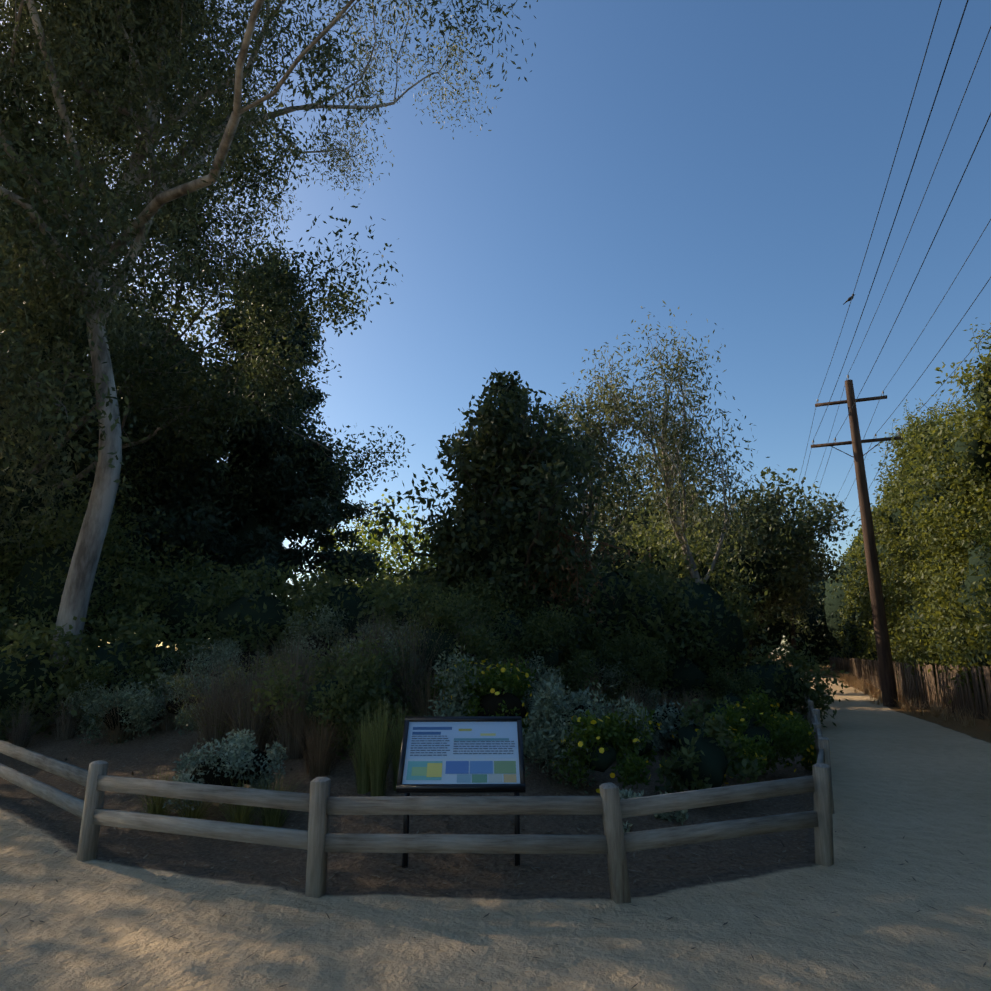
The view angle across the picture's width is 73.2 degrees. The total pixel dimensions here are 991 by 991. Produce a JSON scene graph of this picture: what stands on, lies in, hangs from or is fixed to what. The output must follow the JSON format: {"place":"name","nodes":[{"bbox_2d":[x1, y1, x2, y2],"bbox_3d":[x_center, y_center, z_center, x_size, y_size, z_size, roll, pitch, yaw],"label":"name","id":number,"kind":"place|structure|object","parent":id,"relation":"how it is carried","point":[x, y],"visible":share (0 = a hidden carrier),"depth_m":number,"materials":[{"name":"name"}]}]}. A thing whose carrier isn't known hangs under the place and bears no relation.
{"place":"outdoors","nodes":[
{"label":"outdoors","id":0,"kind":"place"},
{"bbox_2d":[0,627,272,727],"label":"shrub","id":1,"kind":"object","parent":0,"point":[227,647],"depth_m":14.57,"materials":[{"name":"green plant"}]},
{"bbox_2d":[0,654,990,990],"bbox_3d":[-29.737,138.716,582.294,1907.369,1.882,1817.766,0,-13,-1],"label":"ground","id":2,"kind":"structure","parent":0,"point":[896,772],"depth_m":5.50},
{"bbox_2d":[1,656,310,747],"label":"shrubs","id":3,"kind":"object","parent":2,"relation":"on","point":[65,731],"visible":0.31,"depth_m":12.89,"materials":[{"name":"green plant"}]},
{"bbox_2d":[0,0,414,536],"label":"dense tree","id":4,"kind":"object","parent":2,"relation":"on","point":[261,315],"depth_m":21.68,"materials":[{"name":"green plant"}]},
{"bbox_2d":[0,199,435,645],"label":"tree","id":5,"kind":"object","parent":2,"relation":"on","point":[90,477],"depth_m":24.87,"materials":[{"name":"green plant"}]},
{"bbox_2d":[162,728,287,815],"bbox_3d":[-3.256,3.255,7.933,1.428,0.905,1.200,0,-13,-1],"label":"sage","id":6,"kind":"object","parent":2,"relation":"on","point":[240,741],"depth_m":7.91,"materials":[{"name":"plant"}]},
{"bbox_2d":[114,768,350,826],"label":"plants","id":7,"kind":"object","parent":2,"relation":"on","point":[270,818],"depth_m":7.46,"materials":[{"name":"green plant"}]},
{"bbox_2d":[107,232,386,644],"bbox_3d":[-10.153,-2.066,29.326,13.045,20.341,14.048,0,-13,-1],"label":"conifer","id":8,"kind":"object","parent":2,"relation":"on","point":[287,483],"depth_m":26.48,"materials":[{"name":"green plant"}]},
{"bbox_2d":[0,0,537,726],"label":"tree","id":9,"kind":"object","parent":2,"relation":"on","point":[76,594],"depth_m":16.80,"materials":[{"name":"green plant"}]},
{"bbox_2d":[0,0,385,562],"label":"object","id":10,"kind":"object","parent":9,"relation":"attached to","point":[38,65],"visible":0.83,"depth_m":16.49,"materials":[{"name":"green plant"}]},
{"bbox_2d":[3,626,661,760],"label":"green shrubs","id":11,"kind":"object","parent":2,"relation":"on","point":[360,682],"depth_m":9.35,"materials":[{"name":"green plant"}]},
{"bbox_2d":[125,596,550,758],"bbox_3d":[-2.483,2.671,10.273,7.328,2.563,6.531,0,-13,-1],"label":"twiggy brush","id":12,"kind":"object","parent":2,"relation":"on","point":[247,722],"depth_m":10.16,"materials":[{"name":"plant"}]},
{"bbox_2d":[308,491,439,586],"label":"pale tree leaves","id":13,"kind":"object","parent":2,"relation":"on","point":[373,543],"visible":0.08,"depth_m":52.92,"materials":[{"name":"green plant"}]},
{"bbox_2d":[57,601,703,793],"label":"shrubs","id":14,"kind":"object","parent":2,"relation":"on","point":[141,708],"depth_m":11.46,"materials":[{"name":"green plant"}]},
{"bbox_2d":[338,692,423,795],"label":"ornamental grass","id":15,"kind":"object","parent":2,"relation":"on","point":[372,767],"depth_m":8.07,"materials":[{"name":"green plant"}]},
{"bbox_2d":[50,623,740,776],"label":"grasses","id":16,"kind":"object","parent":2,"relation":"on","point":[320,754],"visible":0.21,"depth_m":8.95,"materials":[{"name":"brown plant"}]},
{"bbox_2d":[0,469,848,740],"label":"shrubs","id":17,"kind":"object","parent":2,"relation":"on","point":[126,626],"depth_m":17.23,"materials":[{"name":"green plant"}]},
{"bbox_2d":[76,694,833,903],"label":"fence posts","id":18,"kind":"object","parent":2,"relation":"on","point":[317,855],"visible":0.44,"depth_m":5.64,"materials":[{"name":"brown wood"}]},
{"bbox_2d":[0,698,824,853],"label":"fence rails","id":19,"kind":"object","parent":18,"relation":"attached to","point":[485,843],"visible":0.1,"depth_m":5.77,"materials":[{"name":"brown wood"}]},
{"bbox_2d":[396,716,525,867],"bbox_3d":[-0.316,2.933,6.221,1.160,1.615,0.610,0,-13,-1],"label":"sign frame","id":20,"kind":"object","parent":2,"relation":"on","point":[408,789],"visible":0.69,"depth_m":6.19,"materials":[{"name":"black metal"}]},
{"bbox_2d":[411,767,426,775],"bbox_3d":[-0.703,2.543,6.144,0.139,0.065,0.065,0,-13,-1],"label":"sign picture","id":21,"kind":"object","parent":20,"relation":"attached to","point":[419,771],"visible":1,"depth_m":6.14,"materials":[{"name":"green"}]},
{"bbox_2d":[406,761,442,779],"bbox_3d":[-0.655,2.539,6.155,0.321,0.140,0.141,0,-13,-1],"label":"sign picture","id":22,"kind":"object","parent":20,"relation":"attached to","point":[411,764],"visible":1,"depth_m":6.16,"materials":[{"name":"teal"}]},
{"bbox_2d":[412,727,451,734],"bbox_3d":[-0.619,2.306,6.534,0.385,0.065,0.065,0,-13,-1],"label":"sign title","id":23,"kind":"object","parent":20,"relation":"attached to","point":[429,728],"visible":1,"depth_m":6.55,"materials":[{"name":"blue paint"}]},
{"bbox_2d":[426,763,441,776],"bbox_3d":[-0.564,2.536,6.160,0.139,0.105,0.105,0,-13,-1],"label":"sign picture","id":24,"kind":"object","parent":20,"relation":"attached to","point":[434,769],"visible":1,"depth_m":6.16,"materials":[{"name":"yellow"}]},
{"bbox_2d":[445,761,468,773],"bbox_3d":[-0.356,2.524,6.189,0.214,0.095,0.095,0,-13,-1],"label":"sign picture","id":25,"kind":"object","parent":20,"relation":"attached to","point":[457,767],"visible":1,"depth_m":6.19,"materials":[{"name":"blue"}]},
{"bbox_2d":[402,758,519,783],"bbox_3d":[-0.316,2.440,6.334,1.070,0.502,0.502,0,-13,-1],"label":"sign panel","id":26,"kind":"object","parent":20,"relation":"attached to","point":[449,779],"visible":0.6,"depth_m":6.13,"materials":[{"name":"white"}]},
{"bbox_2d":[406,722,517,748],"bbox_3d":[-0.319,2.335,6.499,1.070,0.226,0.226,0,-13,-1],"label":"sign panel","id":27,"kind":"object","parent":20,"relation":"attached to","point":[505,730],"visible":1,"depth_m":6.51,"materials":[{"name":"blue"}]},
{"bbox_2d":[405,749,518,758],"bbox_3d":[-0.315,2.447,6.318,1.070,0.075,0.075,0,-13,-1],"label":"sign panel","id":28,"kind":"object","parent":20,"relation":"attached to","point":[451,755],"visible":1,"depth_m":6.31,"materials":[{"name":"white"}]},
{"bbox_2d":[410,736,514,755],"bbox_3d":[-0.311,2.397,6.392,0.995,0.161,0.161,0,-13,-1],"label":"sign text","id":29,"kind":"object","parent":20,"relation":"attached to","point":[457,746],"visible":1,"depth_m":6.38},
{"bbox_2d":[457,774,470,782],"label":"sign picture","id":30,"kind":"object","parent":20,"relation":"attached to","point":[463,778],"visible":1,"depth_m":6.09,"materials":[{"name":"teal"}]},
{"bbox_2d":[472,774,486,782],"bbox_3d":[-0.145,2.586,6.094,0.139,0.060,0.060,0,-13,-1],"label":"sign picture","id":31,"kind":"object","parent":20,"relation":"attached to","point":[479,778],"visible":1,"depth_m":6.09,"materials":[{"name":"green"}]},
{"bbox_2d":[470,761,492,773],"bbox_3d":[-0.131,2.525,6.194,0.214,0.095,0.095,0,-13,-1],"label":"sign picture","id":32,"kind":"object","parent":20,"relation":"attached to","point":[481,767],"visible":1,"depth_m":6.19,"materials":[{"name":"blue"}]},
{"bbox_2d":[454,738,508,740],"bbox_3d":[-0.136,2.363,6.457,0.535,0.020,0.020,0,-13,-1],"label":"text line","id":33,"kind":"object","parent":20,"relation":"attached to","point":[481,739],"visible":1,"depth_m":6.46,"materials":[{"name":"teal"}]},
{"bbox_2d":[480,733,495,735],"bbox_3d":[-0.073,2.333,6.506,0.150,0.020,0.020,0,-13,-1],"label":"sign subtitle","id":34,"kind":"object","parent":20,"relation":"attached to","point":[487,734],"visible":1,"depth_m":6.51,"materials":[{"name":"yellow"}]},
{"bbox_2d":[488,774,502,782],"bbox_3d":[-0.001,2.587,6.097,0.128,0.060,0.060,0,-13,-1],"label":"sign picture","id":35,"kind":"object","parent":20,"relation":"attached to","point":[494,778],"visible":1,"depth_m":6.10,"materials":[{"name":"grey"}]},
{"bbox_2d":[494,761,515,773],"bbox_3d":[0.088,2.526,6.199,0.203,0.095,0.095,0,-13,-1],"label":"sign picture","id":36,"kind":"object","parent":20,"relation":"attached to","point":[504,767],"visible":1,"depth_m":6.20,"materials":[{"name":"green"}]},
{"bbox_2d":[503,774,516,781],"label":"sign picture","id":37,"kind":"object","parent":20,"relation":"attached to","point":[509,777],"visible":1,"depth_m":6.10,"materials":[{"name":"brown"}]},
{"bbox_2d":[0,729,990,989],"bbox_3d":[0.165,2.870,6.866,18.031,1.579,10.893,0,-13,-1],"label":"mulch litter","id":38,"kind":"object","parent":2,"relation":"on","point":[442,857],"visible":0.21,"depth_m":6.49,"materials":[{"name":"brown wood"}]},
{"bbox_2d":[362,368,642,666],"bbox_3d":[0.626,0.497,15.901,5.606,7.729,6.155,-8,-15,30],"label":"broadleaf tree","id":39,"kind":"object","parent":2,"relation":"on","point":[566,473],"depth_m":15.09,"materials":[{"name":"green plant"}]},
{"bbox_2d":[521,518,652,624],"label":"leaves","id":40,"kind":"object","parent":39,"relation":"attached to","point":[568,538],"visible":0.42,"depth_m":14.71,"materials":[{"name":"green plant"}]},
{"bbox_2d":[301,647,712,724],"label":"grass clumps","id":41,"kind":"object","parent":2,"relation":"on","point":[431,703],"visible":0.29,"depth_m":11.62,"materials":[{"name":"green plant"}]},
{"bbox_2d":[510,669,596,758],"bbox_3d":[0.823,3.328,10.223,1.836,1.344,3.038,0,-13,-1],"label":"silver plant","id":42,"kind":"object","parent":2,"relation":"on","point":[530,710],"depth_m":9.61,"materials":[{"name":"plant"}]},
{"bbox_2d":[371,574,796,725],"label":"shrubs","id":43,"kind":"object","parent":2,"relation":"on","point":[540,631],"depth_m":13.42,"materials":[{"name":"green plant"}]},
{"bbox_2d":[544,366,661,570],"bbox_3d":[3.138,0.525,22.954,4.615,10.875,4.437,-10,-17,36],"label":"airy tree","id":44,"kind":"object","parent":2,"relation":"on","point":[598,425],"depth_m":22.83,"materials":[{"name":"green plant"}]},
{"bbox_2d":[426,654,816,789],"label":"flowering shrubs","id":45,"kind":"object","parent":2,"relation":"on","point":[618,737],"depth_m":9.35,"materials":[{"name":"green plant"}]},
{"bbox_2d":[443,659,813,792],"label":"yellow flowers","id":46,"kind":"object","parent":45,"relation":"attached to","point":[580,743],"visible":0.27,"depth_m":9.28,"materials":[{"name":"yellow plant"}]},
{"bbox_2d":[618,786,643,832],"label":"small silver leaves","id":47,"kind":"object","parent":2,"relation":"on","point":[625,794],"visible":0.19,"depth_m":7.12,"materials":[{"name":"green plant"}]},
{"bbox_2d":[539,501,784,702],"bbox_3d":[6.223,3.568,25.717,9.627,8.887,18.803,-8,-15,30],"label":"shrub","id":48,"kind":"object","parent":2,"relation":"on","point":[650,578],"depth_m":19.90,"materials":[{"name":"green plant"}]},
{"bbox_2d":[654,790,688,825],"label":"small silver leaves","id":49,"kind":"object","parent":2,"relation":"on","point":[682,815],"visible":0.42,"depth_m":7.59,"materials":[{"name":"green plant"}]},
{"bbox_2d":[563,300,779,689],"bbox_3d":[6.184,0.398,24.281,7.416,14.643,5.768,0,-13,-1],"label":"tree","id":50,"kind":"object","parent":2,"relation":"on","point":[669,435],"depth_m":23.96,"materials":[{"name":"green plant"}]},
{"bbox_2d":[567,444,778,632],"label":"path tree leaves","id":51,"kind":"object","parent":2,"relation":"on","point":[627,469],"depth_m":41.66,"materials":[{"name":"green plant"}]},
{"bbox_2d":[649,698,699,751],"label":"silver plant leaves","id":52,"kind":"object","parent":2,"relation":"on","point":[664,738],"depth_m":11.47,"materials":[{"name":"plant"}]},
{"bbox_2d":[653,689,766,807],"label":"path side shrubs","id":53,"kind":"object","parent":2,"relation":"on","point":[669,770],"depth_m":8.69,"materials":[{"name":"green plant"}]},
{"bbox_2d":[625,460,857,621],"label":"path tree leaves","id":54,"kind":"object","parent":2,"relation":"on","point":[778,535],"depth_m":35.16,"materials":[{"name":"green plant"}]},
{"bbox_2d":[680,489,847,676],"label":"path tree leaves","id":55,"kind":"object","parent":2,"relation":"on","point":[826,533],"depth_m":43.08,"materials":[{"name":"green plant"}]},
{"bbox_2d":[713,501,849,661],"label":"path tree leaves","id":56,"kind":"object","parent":2,"relation":"on","point":[801,614],"depth_m":52.33,"materials":[{"name":"green plant"}]},
{"bbox_2d":[747,542,832,664],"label":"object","id":57,"kind":"object","parent":2,"relation":"on","point":[750,649],"depth_m":59.73,"materials":[{"name":"green plant"}]},
{"bbox_2d":[789,603,797,672],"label":"trunk","id":58,"kind":"object","parent":2,"relation":"on","point":[793,640],"visible":0.17,"depth_m":65.79,"materials":[{"name":"brown wood"}]},
{"bbox_2d":[811,379,902,706],"bbox_3d":[14.865,1.791,26.497,3.401,13.600,0.513,-5,-14,19],"label":"utility pole","id":59,"kind":"object","parent":2,"relation":"on","point":[886,674],"visible":0.96,"depth_m":26.32,"materials":[{"name":"brown wood"}]},
{"bbox_2d":[795,379,897,548],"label":"wires","id":60,"kind":"object","parent":59,"relation":"attached to","point":[828,459],"visible":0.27,"depth_m":32.60,"materials":[{"name":"grey metal"}]},
{"bbox_2d":[812,375,899,444],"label":"insulators","id":61,"kind":"object","parent":59,"relation":"attached to","point":[835,438],"visible":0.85,"depth_m":27.89,"materials":[{"name":"ceramic"}]},
{"bbox_2d":[813,0,990,439],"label":"wires","id":62,"kind":"object","parent":59,"relation":"attached to","point":[915,217],"visible":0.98,"depth_m":14.10,"materials":[{"name":"grey metal"}]},
{"bbox_2d":[829,480,916,678],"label":"tree","id":63,"kind":"object","parent":2,"relation":"on","point":[861,568],"depth_m":58.16,"materials":[{"name":"green plant"}]},
{"bbox_2d":[829,657,990,720],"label":"plank fence","id":64,"kind":"object","parent":2,"relation":"on","point":[861,670],"visible":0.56,"depth_m":23.26,"materials":[{"name":"brown wood"}]},
{"bbox_2d":[855,335,990,705],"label":"hedge","id":65,"kind":"object","parent":2,"relation":"on","point":[946,537],"depth_m":23.18,"materials":[{"name":"green plant"}]},
{"bbox_2d":[874,317,990,554],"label":"hedge twigs","id":66,"kind":"object","parent":65,"relation":"on","point":[938,412],"visible":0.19,"depth_m":25.56,"materials":[{"name":"green plant"}]},
{"bbox_2d":[0,0,990,653],"label":"sky","id":67,"kind":"structure","parent":0,"point":[728,163],"materials":[{"name":"blue"}]},
{"bbox_2d":[594,500,847,668],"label":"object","id":68,"kind":"object","parent":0,"point":[833,608],"depth_m":69.72,"materials":[{"name":"green plant"}]},
{"bbox_2d":[819,668,990,727],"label":"dry grass","id":69,"kind":"structure","parent":0,"point":[853,679],"depth_m":23.62,"materials":[{"name":"beige plant"}]}
]}

